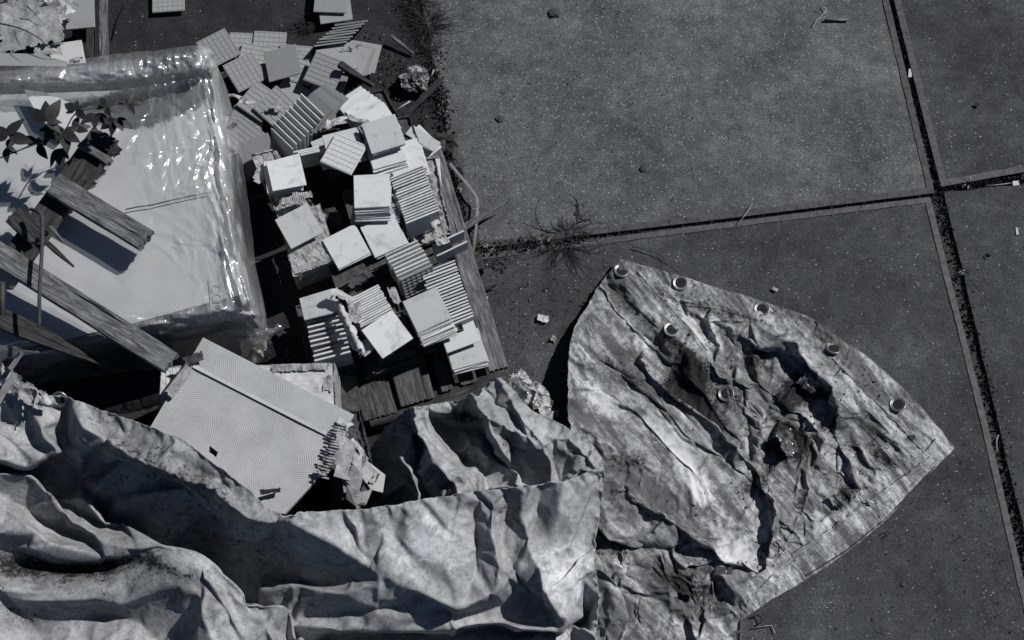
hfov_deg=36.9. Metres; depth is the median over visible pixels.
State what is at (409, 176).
tile
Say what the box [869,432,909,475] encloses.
thread
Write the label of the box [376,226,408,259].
tile
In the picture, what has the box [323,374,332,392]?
cardboard strip
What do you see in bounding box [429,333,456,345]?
tile
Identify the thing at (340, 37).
tile
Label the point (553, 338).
paper scrap
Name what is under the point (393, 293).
paper scrap
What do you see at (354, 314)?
paper scrap
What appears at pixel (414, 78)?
paper ball
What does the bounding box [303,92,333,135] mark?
tile
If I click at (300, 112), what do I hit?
tile
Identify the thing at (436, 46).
grass tuft
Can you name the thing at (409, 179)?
tile
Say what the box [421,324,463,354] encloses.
torn carton
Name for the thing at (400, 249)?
tile
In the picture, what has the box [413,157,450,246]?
torn carton
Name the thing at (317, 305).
tile
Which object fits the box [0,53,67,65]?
board
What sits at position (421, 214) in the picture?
tile
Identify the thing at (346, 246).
tile
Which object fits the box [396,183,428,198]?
tile
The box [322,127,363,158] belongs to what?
tile
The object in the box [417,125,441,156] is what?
tile
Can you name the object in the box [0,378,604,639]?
tarpaulin
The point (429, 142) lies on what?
half tile
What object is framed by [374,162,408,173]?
tile
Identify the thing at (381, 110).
tile
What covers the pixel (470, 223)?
wood wedge
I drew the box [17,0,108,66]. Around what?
pallet
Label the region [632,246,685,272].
twig
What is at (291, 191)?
tile
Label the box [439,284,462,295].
tile
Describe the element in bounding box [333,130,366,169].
tile
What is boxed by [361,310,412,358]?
tile
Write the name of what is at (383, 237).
tile
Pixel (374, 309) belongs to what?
tile
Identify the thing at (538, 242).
grass tuft
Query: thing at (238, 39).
tile
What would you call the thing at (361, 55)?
tile
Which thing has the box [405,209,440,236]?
tile
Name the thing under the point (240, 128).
tile
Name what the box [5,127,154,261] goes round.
broken pallet
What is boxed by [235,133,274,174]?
tile
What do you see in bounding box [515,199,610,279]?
grass tuft
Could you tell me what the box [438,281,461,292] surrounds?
tile
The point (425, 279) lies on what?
tile
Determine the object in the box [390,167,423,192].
tile
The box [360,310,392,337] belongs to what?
tile
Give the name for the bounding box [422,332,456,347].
tile
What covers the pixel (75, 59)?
paper scrap
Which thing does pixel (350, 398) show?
torn carton
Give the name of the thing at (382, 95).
torn carton
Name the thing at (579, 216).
grass tuft
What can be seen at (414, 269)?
tile
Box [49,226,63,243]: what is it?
splinter
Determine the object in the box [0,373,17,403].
strap
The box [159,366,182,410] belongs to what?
torn carton
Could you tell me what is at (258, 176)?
cardboard strip
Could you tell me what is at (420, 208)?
tile
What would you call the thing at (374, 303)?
tile
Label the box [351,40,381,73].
tile
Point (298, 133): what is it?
tile
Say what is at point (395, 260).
tile
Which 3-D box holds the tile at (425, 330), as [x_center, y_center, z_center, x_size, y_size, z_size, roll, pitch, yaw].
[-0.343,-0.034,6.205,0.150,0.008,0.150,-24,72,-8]
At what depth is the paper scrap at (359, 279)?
6.34 m
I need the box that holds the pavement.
[0,0,1023,639]
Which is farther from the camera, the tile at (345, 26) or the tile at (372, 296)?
the tile at (345, 26)
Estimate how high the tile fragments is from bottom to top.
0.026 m
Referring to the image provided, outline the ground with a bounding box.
[249,0,1023,578]
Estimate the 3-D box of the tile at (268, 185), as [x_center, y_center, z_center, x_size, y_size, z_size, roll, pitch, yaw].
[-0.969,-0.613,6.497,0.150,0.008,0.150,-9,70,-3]
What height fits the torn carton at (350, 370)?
0.037 m
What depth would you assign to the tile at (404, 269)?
6.32 m
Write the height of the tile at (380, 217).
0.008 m
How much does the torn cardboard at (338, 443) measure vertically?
0.043 m
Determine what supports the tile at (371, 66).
on the tile at (376, 60)
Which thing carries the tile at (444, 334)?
on the tile at (430, 342)
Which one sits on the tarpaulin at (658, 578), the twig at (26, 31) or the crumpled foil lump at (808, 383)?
the crumpled foil lump at (808, 383)
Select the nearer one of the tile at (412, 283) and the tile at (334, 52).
the tile at (412, 283)
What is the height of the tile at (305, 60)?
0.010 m
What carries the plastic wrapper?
on the plastic bag
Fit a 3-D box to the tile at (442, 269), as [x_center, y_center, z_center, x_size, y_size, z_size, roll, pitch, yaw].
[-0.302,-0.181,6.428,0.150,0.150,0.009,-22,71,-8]
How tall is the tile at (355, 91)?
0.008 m
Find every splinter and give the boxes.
[44,241,73,267]
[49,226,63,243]
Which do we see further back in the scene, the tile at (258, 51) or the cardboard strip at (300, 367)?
the tile at (258, 51)
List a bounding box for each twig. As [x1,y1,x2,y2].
[0,23,58,55]
[112,3,124,38]
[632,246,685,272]
[824,19,847,20]
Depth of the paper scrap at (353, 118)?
6.60 m
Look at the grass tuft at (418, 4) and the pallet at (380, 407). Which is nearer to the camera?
the pallet at (380, 407)
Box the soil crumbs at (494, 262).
[320,0,510,275]
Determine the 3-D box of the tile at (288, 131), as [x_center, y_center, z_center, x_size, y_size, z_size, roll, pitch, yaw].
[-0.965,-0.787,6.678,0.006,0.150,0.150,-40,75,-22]
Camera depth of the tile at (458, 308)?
6.30 m
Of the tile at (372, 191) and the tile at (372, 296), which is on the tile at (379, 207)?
the tile at (372, 191)
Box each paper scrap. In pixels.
[33,42,63,55]
[69,57,80,62]
[272,150,280,158]
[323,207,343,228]
[324,116,347,128]
[330,287,355,301]
[339,44,361,51]
[346,114,369,122]
[348,269,373,288]
[348,302,362,323]
[387,286,400,304]
[392,194,407,211]
[431,219,439,228]
[435,235,449,245]
[537,314,548,322]
[550,335,556,342]
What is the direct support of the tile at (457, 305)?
on the torn carton at (432, 348)
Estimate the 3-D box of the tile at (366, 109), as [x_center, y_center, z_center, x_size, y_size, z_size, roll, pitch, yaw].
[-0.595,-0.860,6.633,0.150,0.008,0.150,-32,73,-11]
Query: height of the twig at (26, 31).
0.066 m
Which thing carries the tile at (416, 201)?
on the torn carton at (434, 234)
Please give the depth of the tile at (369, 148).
6.51 m
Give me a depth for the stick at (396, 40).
7.03 m
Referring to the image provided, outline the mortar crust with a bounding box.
[266,98,283,109]
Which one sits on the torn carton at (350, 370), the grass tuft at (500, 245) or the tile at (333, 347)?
the tile at (333, 347)
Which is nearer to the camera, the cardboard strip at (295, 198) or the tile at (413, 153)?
the cardboard strip at (295, 198)
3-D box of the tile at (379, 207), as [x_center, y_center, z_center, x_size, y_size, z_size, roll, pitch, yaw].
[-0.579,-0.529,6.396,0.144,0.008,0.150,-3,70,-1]
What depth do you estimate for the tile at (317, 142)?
6.63 m
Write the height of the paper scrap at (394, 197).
0.031 m
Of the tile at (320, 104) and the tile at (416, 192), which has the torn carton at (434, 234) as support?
the tile at (416, 192)
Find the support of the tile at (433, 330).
on the tile at (432, 332)
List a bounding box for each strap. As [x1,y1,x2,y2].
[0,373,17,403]
[8,351,22,370]
[449,163,478,251]
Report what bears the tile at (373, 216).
on the tile at (380, 217)
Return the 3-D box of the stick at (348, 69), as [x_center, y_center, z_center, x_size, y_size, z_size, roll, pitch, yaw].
[-0.694,-1.093,6.851,0.188,0.030,0.033,31,70,-23]
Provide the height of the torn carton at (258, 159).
0.111 m
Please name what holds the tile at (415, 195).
on the torn carton at (434, 234)
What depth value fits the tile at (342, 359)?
6.25 m
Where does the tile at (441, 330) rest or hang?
on the tile at (435, 335)
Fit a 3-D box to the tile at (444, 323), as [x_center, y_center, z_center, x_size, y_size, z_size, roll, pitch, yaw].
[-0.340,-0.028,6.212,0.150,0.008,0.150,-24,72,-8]
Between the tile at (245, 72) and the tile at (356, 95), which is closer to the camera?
the tile at (356, 95)
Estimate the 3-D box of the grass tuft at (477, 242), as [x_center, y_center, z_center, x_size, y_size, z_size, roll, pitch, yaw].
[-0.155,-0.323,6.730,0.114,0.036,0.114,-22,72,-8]
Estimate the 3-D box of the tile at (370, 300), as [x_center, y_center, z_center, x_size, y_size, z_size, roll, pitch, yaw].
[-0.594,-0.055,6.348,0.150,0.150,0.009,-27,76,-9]
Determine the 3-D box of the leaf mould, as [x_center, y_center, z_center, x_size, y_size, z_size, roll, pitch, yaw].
[-0.199,-0.650,6.828,0.443,0.032,1.163,-36,74,-12]
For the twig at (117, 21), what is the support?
on the pavement
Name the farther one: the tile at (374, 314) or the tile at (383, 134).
the tile at (383, 134)
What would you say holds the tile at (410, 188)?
on the torn carton at (434, 234)
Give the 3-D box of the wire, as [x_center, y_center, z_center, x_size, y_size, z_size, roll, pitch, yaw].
[1.003,1.236,6.139,0.098,0.004,0.036,0,70,0]
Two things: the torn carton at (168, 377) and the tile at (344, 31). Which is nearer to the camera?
the torn carton at (168, 377)
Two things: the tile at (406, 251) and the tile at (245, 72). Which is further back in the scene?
the tile at (245, 72)
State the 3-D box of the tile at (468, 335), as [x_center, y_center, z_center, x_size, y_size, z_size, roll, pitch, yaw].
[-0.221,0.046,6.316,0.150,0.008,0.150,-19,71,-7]
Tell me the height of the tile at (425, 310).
0.008 m
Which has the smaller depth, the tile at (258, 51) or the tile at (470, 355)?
the tile at (470, 355)
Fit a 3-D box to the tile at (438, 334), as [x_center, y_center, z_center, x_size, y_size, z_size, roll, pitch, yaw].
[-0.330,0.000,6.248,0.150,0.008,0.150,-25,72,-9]
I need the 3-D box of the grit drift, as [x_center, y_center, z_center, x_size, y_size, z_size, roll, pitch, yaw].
[0.975,-0.241,6.675,3.395,0.026,2.053,27,72,9]
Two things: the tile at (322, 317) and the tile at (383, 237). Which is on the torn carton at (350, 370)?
the tile at (322, 317)
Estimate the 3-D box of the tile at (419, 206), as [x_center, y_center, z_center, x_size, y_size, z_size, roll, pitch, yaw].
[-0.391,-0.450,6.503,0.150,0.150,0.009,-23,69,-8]
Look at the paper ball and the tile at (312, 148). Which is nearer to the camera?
the tile at (312, 148)
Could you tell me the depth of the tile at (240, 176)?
6.72 m
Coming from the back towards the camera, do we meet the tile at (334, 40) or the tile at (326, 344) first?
the tile at (334, 40)
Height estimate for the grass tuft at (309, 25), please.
0.036 m
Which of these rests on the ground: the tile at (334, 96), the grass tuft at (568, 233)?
the grass tuft at (568, 233)
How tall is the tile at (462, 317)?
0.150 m
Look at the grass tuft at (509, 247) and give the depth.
6.71 m
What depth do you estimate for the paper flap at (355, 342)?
6.16 m
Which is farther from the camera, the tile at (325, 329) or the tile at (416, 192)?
the tile at (416, 192)
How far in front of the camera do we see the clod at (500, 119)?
6.92 m
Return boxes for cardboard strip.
[252,155,271,183]
[270,362,329,372]
[277,190,312,207]
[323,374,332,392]
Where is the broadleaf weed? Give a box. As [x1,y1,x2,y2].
[436,130,463,176]
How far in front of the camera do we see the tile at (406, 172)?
6.49 m
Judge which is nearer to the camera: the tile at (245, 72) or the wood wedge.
the wood wedge
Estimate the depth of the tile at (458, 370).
6.31 m
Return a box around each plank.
[0,241,178,373]
[0,309,118,371]
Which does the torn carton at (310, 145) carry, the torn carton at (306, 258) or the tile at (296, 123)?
the tile at (296, 123)
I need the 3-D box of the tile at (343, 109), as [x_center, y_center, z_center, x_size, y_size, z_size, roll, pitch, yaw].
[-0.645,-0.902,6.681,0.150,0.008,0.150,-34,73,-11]
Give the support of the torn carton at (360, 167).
on the torn carton at (382, 95)
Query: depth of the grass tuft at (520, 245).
6.71 m
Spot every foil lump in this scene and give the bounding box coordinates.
[775,428,797,456]
[795,373,819,392]
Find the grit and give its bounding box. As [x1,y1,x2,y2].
[472,0,960,628]
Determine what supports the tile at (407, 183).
on the torn carton at (434, 234)
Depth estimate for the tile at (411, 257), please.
6.33 m
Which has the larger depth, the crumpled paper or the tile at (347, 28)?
the tile at (347, 28)
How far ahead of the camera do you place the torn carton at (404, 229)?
6.46 m
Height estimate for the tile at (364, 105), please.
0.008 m
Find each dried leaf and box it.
[209,446,217,456]
[259,487,280,494]
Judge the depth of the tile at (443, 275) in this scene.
6.35 m
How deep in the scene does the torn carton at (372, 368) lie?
6.38 m
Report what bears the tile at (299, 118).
on the torn carton at (310, 145)
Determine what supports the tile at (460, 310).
on the torn carton at (432, 348)
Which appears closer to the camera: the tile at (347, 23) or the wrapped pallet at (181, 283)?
the wrapped pallet at (181, 283)
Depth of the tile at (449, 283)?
6.34 m
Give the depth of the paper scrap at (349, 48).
6.91 m
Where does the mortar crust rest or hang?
on the tile at (269, 115)
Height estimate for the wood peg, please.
0.023 m
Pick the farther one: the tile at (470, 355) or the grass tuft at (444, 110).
the grass tuft at (444, 110)
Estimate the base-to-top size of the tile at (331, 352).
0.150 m
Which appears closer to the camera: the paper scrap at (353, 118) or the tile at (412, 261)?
the tile at (412, 261)
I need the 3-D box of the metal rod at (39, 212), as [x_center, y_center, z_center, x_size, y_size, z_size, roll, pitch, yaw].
[-1.782,-0.216,5.795,0.067,0.074,0.497,-9,70,-3]
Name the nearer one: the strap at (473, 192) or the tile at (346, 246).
the tile at (346, 246)
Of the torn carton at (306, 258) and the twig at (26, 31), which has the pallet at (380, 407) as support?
the torn carton at (306, 258)
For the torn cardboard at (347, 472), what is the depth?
5.92 m
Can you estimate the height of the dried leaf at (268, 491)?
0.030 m
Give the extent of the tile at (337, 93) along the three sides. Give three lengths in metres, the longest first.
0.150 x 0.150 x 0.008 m
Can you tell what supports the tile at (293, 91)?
on the tile at (341, 85)
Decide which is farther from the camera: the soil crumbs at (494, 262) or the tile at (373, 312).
the soil crumbs at (494, 262)
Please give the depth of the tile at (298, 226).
6.38 m
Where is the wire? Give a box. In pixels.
[751,625,774,633]
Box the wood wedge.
[465,201,508,229]
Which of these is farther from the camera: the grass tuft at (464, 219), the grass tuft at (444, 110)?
the grass tuft at (444, 110)
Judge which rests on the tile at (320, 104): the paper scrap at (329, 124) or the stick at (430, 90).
the paper scrap at (329, 124)
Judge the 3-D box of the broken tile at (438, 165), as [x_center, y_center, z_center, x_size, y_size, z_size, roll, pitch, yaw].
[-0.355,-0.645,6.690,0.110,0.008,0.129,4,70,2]
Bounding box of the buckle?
[715,566,731,574]
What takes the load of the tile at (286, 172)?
on the tile at (268, 185)
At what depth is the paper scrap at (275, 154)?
6.57 m
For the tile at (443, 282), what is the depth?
6.34 m
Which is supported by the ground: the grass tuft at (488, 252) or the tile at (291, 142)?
the grass tuft at (488, 252)
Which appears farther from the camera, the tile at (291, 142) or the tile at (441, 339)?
the tile at (291, 142)
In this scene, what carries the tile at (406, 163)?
on the tile at (392, 170)
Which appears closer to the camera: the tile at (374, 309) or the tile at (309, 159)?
the tile at (374, 309)
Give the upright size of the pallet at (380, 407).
0.108 m
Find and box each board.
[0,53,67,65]
[0,361,45,407]
[49,40,85,65]
[64,0,94,30]
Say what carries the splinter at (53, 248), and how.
on the wrapped pallet at (181, 283)
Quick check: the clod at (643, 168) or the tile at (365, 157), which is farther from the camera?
the clod at (643, 168)
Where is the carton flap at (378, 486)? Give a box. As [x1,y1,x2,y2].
[354,463,384,492]
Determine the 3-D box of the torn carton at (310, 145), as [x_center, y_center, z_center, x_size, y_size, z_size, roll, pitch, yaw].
[-0.917,-0.835,6.827,0.197,0.124,0.229,-36,74,-12]
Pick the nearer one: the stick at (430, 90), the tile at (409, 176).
the tile at (409, 176)
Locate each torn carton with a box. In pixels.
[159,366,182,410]
[251,149,313,217]
[258,363,341,407]
[276,96,331,168]
[283,204,334,288]
[296,296,358,375]
[317,126,371,178]
[327,410,380,509]
[328,222,412,294]
[338,89,399,139]
[339,374,361,418]
[350,275,416,379]
[368,193,409,248]
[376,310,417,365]
[396,115,419,143]
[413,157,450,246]
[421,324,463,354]
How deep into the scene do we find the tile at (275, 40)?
7.02 m
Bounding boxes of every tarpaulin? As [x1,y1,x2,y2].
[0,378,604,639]
[555,259,954,639]
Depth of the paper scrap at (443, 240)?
6.47 m
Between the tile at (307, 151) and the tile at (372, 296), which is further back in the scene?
the tile at (307, 151)
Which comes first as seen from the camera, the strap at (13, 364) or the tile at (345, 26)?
the strap at (13, 364)
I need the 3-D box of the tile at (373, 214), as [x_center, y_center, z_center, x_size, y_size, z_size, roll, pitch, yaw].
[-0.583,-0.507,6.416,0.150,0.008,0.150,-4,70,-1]
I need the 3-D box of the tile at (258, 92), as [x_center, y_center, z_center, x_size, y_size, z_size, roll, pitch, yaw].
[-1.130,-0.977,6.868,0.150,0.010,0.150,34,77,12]
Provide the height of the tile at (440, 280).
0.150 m
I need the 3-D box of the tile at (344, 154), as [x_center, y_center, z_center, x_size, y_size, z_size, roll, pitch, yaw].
[-0.714,-0.704,6.514,0.150,0.010,0.150,24,74,11]
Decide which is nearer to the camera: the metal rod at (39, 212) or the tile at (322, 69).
the metal rod at (39, 212)
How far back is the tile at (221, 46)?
6.97 m
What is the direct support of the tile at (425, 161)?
on the tile at (426, 161)
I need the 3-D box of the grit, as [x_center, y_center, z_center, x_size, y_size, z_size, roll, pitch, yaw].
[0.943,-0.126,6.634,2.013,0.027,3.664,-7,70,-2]
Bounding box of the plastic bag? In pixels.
[535,390,558,419]
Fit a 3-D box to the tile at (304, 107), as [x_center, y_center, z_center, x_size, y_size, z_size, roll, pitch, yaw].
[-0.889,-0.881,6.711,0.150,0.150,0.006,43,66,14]
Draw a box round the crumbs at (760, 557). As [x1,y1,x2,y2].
[607,284,896,568]
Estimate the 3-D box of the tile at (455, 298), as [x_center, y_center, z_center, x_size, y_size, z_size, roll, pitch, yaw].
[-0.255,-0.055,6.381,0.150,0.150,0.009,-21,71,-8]
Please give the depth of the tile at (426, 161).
6.60 m
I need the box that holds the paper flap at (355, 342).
[330,295,364,357]
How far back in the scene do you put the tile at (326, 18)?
7.07 m
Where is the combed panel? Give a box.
[150,338,353,514]
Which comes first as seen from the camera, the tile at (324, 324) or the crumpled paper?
the crumpled paper
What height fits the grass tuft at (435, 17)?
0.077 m
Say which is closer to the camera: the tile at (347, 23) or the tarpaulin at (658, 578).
the tarpaulin at (658, 578)
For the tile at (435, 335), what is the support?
on the tile at (438, 334)
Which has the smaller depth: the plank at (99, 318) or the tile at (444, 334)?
the plank at (99, 318)
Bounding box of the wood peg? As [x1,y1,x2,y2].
[832,493,845,506]
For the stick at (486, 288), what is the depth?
6.62 m
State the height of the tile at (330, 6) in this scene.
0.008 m
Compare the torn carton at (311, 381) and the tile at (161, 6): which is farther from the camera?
the tile at (161, 6)
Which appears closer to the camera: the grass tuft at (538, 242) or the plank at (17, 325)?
the plank at (17, 325)
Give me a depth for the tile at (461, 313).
6.29 m
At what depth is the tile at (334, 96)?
6.71 m
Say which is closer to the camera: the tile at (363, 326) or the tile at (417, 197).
the tile at (363, 326)
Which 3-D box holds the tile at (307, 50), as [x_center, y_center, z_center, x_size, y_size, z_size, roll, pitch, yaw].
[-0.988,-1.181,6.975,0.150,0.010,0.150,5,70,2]
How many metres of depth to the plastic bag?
6.39 m
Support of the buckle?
on the tarpaulin at (658, 578)
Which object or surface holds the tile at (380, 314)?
on the torn carton at (372, 368)
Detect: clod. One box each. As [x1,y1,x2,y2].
[495,115,503,122]
[547,8,559,17]
[639,165,647,171]
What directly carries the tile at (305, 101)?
on the torn carton at (310, 145)
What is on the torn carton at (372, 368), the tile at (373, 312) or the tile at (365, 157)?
the tile at (373, 312)
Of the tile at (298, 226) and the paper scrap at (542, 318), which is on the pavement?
the paper scrap at (542, 318)
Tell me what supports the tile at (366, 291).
on the torn carton at (372, 368)
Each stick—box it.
[337,61,374,86]
[391,34,413,54]
[403,78,442,115]
[484,285,495,290]
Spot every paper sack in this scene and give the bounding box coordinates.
[0,0,64,52]
[43,0,78,22]
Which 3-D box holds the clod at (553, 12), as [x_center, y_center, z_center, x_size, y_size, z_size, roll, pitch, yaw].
[0.193,-1.424,7.113,0.059,0.020,0.053,0,70,0]
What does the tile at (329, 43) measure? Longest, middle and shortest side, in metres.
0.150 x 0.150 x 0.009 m
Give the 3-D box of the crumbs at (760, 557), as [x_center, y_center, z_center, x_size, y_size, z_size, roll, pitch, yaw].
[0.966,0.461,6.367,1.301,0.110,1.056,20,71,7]
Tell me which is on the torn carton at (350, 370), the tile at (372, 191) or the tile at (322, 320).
the tile at (322, 320)
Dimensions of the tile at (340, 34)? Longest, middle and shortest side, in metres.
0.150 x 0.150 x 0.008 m
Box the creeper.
[0,93,140,168]
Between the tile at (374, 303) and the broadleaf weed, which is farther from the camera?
the broadleaf weed
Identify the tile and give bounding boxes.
[152,0,184,12]
[196,28,240,65]
[222,51,267,92]
[222,116,230,147]
[225,114,264,151]
[227,32,253,61]
[228,105,264,130]
[229,151,254,186]
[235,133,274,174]
[236,81,270,122]
[238,42,274,74]
[253,31,286,48]
[253,85,296,127]
[263,160,302,193]
[264,44,300,81]
[266,154,306,190]
[268,189,303,195]
[271,128,292,157]
[273,122,296,154]
[275,204,322,248]
[278,80,311,102]
[278,118,300,149]
[280,44,312,55]
[281,114,305,149]
[282,52,313,85]
[285,110,308,148]
[289,106,312,143]
[293,102,316,139]
[293,145,323,154]
[297,98,320,136]
[298,147,324,165]
[299,288,338,319]
[300,93,323,130]
[300,149,325,167]
[303,51,346,88]
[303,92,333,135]
[305,309,338,324]
[306,314,338,325]
[307,319,341,330]
[308,323,346,335]
[308,328,344,340]
[310,75,347,93]
[310,130,342,170]
[310,332,347,344]
[311,337,347,354]
[313,0,346,13]
[313,346,352,359]
[314,41,346,46]
[314,90,336,132]
[314,341,351,353]
[314,351,353,367]
[316,38,350,43]
[316,40,357,72]
[317,87,340,130]
[319,0,352,24]
[319,35,353,39]
[320,85,344,128]
[320,133,366,174]
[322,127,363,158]
[322,224,369,268]
[323,31,355,37]
[323,83,348,119]
[325,29,358,34]
[329,25,361,32]
[332,23,364,28]
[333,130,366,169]
[334,20,367,25]
[338,226,370,270]
[339,86,362,127]
[339,89,366,127]
[340,91,370,133]
[345,43,371,73]
[345,94,373,113]
[346,285,378,311]
[347,40,376,75]
[347,97,377,138]
[347,287,379,304]
[348,40,378,74]
[348,42,373,75]
[348,289,380,309]
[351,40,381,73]
[352,99,381,135]
[353,174,390,208]
[353,180,390,212]
[353,338,374,356]
[354,295,383,323]
[355,181,390,214]
[355,212,390,215]
[355,216,390,221]
[355,299,386,327]
[356,186,391,219]
[356,213,391,217]
[356,301,387,329]
[357,102,400,128]
[357,303,389,330]
[358,291,382,302]
[358,305,390,332]
[360,127,404,156]
[360,200,390,208]
[360,214,407,257]
[360,297,385,310]
[360,308,391,325]
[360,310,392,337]
[361,114,404,154]
[361,293,383,305]
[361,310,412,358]
[363,143,405,172]
[364,139,406,169]
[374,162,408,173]
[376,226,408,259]
[377,161,407,172]
[385,240,417,274]
[386,243,419,277]
[388,247,421,281]
[390,165,422,179]
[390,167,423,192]
[391,250,424,284]
[392,138,426,175]
[392,170,424,184]
[392,172,425,191]
[393,175,426,193]
[393,253,426,286]
[395,180,428,195]
[395,257,428,291]
[396,178,427,192]
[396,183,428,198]
[396,261,429,294]
[398,188,430,203]
[399,186,430,199]
[399,191,432,205]
[399,264,433,298]
[400,193,433,207]
[401,196,433,212]
[402,199,434,219]
[403,201,436,216]
[403,287,450,332]
[403,304,449,334]
[404,204,436,221]
[405,207,437,224]
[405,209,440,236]
[406,125,440,151]
[407,314,454,344]
[413,322,452,336]
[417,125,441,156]
[418,319,451,335]
[419,323,453,340]
[419,327,453,341]
[420,144,428,175]
[420,323,451,338]
[421,145,430,175]
[422,321,454,342]
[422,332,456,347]
[423,263,455,277]
[423,266,456,284]
[423,328,455,346]
[424,272,458,290]
[426,269,458,283]
[426,275,459,290]
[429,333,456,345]
[432,230,464,254]
[433,260,454,270]
[436,159,441,185]
[436,278,460,289]
[437,241,467,263]
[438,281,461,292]
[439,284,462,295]
[441,287,463,298]
[442,290,464,301]
[443,321,479,352]
[444,293,466,304]
[445,296,467,307]
[447,300,468,309]
[448,302,468,313]
[448,328,487,369]
[449,360,487,374]
[450,305,470,315]
[451,309,471,318]
[452,312,472,322]
[453,349,488,372]
[454,315,473,326]
[462,363,487,370]
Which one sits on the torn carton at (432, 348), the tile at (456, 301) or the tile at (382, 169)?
the tile at (456, 301)
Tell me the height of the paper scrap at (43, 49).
0.044 m
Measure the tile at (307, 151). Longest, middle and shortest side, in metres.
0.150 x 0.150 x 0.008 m
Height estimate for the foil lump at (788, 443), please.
0.048 m
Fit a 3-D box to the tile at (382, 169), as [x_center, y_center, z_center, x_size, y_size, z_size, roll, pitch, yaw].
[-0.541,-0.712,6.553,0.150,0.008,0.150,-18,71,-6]
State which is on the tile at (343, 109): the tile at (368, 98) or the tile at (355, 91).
the tile at (368, 98)
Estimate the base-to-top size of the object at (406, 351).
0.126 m
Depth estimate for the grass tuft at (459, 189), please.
6.81 m
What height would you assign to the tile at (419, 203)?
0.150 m
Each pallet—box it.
[0,49,264,387]
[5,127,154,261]
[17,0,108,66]
[326,130,507,429]
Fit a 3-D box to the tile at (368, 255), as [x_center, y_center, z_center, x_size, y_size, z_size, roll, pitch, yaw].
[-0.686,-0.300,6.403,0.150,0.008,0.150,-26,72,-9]
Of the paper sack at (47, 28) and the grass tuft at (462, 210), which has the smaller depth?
the paper sack at (47, 28)
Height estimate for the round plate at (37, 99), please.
0.012 m
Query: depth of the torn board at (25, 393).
5.91 m
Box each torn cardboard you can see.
[316,417,353,479]
[334,438,379,508]
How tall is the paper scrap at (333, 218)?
0.033 m
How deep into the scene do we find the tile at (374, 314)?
6.26 m
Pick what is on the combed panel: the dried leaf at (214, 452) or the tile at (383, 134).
the dried leaf at (214, 452)
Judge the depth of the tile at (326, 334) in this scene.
6.25 m
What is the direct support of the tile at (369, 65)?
on the tile at (371, 66)
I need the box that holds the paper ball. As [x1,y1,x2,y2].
[398,64,429,92]
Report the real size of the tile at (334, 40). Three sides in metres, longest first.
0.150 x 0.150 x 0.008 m
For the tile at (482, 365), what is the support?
on the tile at (463, 371)
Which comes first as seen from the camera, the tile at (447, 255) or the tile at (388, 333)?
the tile at (388, 333)
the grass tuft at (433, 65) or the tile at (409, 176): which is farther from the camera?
the grass tuft at (433, 65)
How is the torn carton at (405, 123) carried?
on the pallet at (380, 407)
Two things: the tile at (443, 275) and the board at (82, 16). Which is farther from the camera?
the board at (82, 16)
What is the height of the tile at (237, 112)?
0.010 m
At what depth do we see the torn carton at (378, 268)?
6.42 m
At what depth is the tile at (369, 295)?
6.29 m
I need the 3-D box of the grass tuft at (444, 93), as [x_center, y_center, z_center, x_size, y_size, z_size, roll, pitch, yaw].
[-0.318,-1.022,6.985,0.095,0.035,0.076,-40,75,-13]
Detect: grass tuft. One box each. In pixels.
[291,12,318,39]
[389,0,445,25]
[395,0,461,56]
[416,33,446,61]
[418,57,439,74]
[433,103,453,118]
[438,85,454,101]
[454,186,464,195]
[459,200,469,216]
[463,212,481,233]
[470,234,487,253]
[477,244,498,260]
[489,241,505,253]
[500,239,529,259]
[512,236,526,254]
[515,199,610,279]
[528,233,547,253]
[551,216,589,245]
[570,193,596,229]
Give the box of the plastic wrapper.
[508,367,546,411]
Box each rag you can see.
[228,94,241,98]
[239,99,255,105]
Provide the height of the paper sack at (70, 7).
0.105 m
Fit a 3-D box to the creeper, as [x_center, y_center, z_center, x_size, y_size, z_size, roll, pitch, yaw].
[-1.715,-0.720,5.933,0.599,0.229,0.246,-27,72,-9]
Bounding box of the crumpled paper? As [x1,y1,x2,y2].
[28,383,53,404]
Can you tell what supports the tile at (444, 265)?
on the pallet at (380, 407)
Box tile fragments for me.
[281,24,582,379]
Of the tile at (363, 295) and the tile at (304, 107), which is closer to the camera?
the tile at (363, 295)
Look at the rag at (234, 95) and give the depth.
6.70 m
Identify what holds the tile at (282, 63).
on the tile at (305, 60)
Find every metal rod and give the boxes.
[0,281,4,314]
[29,207,43,326]
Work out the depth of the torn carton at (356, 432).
6.09 m
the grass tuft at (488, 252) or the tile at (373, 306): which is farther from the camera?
the grass tuft at (488, 252)
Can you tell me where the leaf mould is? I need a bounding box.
[419,58,585,257]
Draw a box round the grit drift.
[425,10,1021,631]
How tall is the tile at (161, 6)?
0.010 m
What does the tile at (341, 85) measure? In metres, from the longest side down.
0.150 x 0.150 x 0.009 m
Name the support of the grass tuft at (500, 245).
on the ground
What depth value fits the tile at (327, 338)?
6.25 m
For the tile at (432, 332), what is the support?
on the tile at (441, 330)
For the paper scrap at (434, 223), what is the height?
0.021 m
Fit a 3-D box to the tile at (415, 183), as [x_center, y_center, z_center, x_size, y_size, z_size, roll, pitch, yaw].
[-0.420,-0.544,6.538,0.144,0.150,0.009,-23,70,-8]

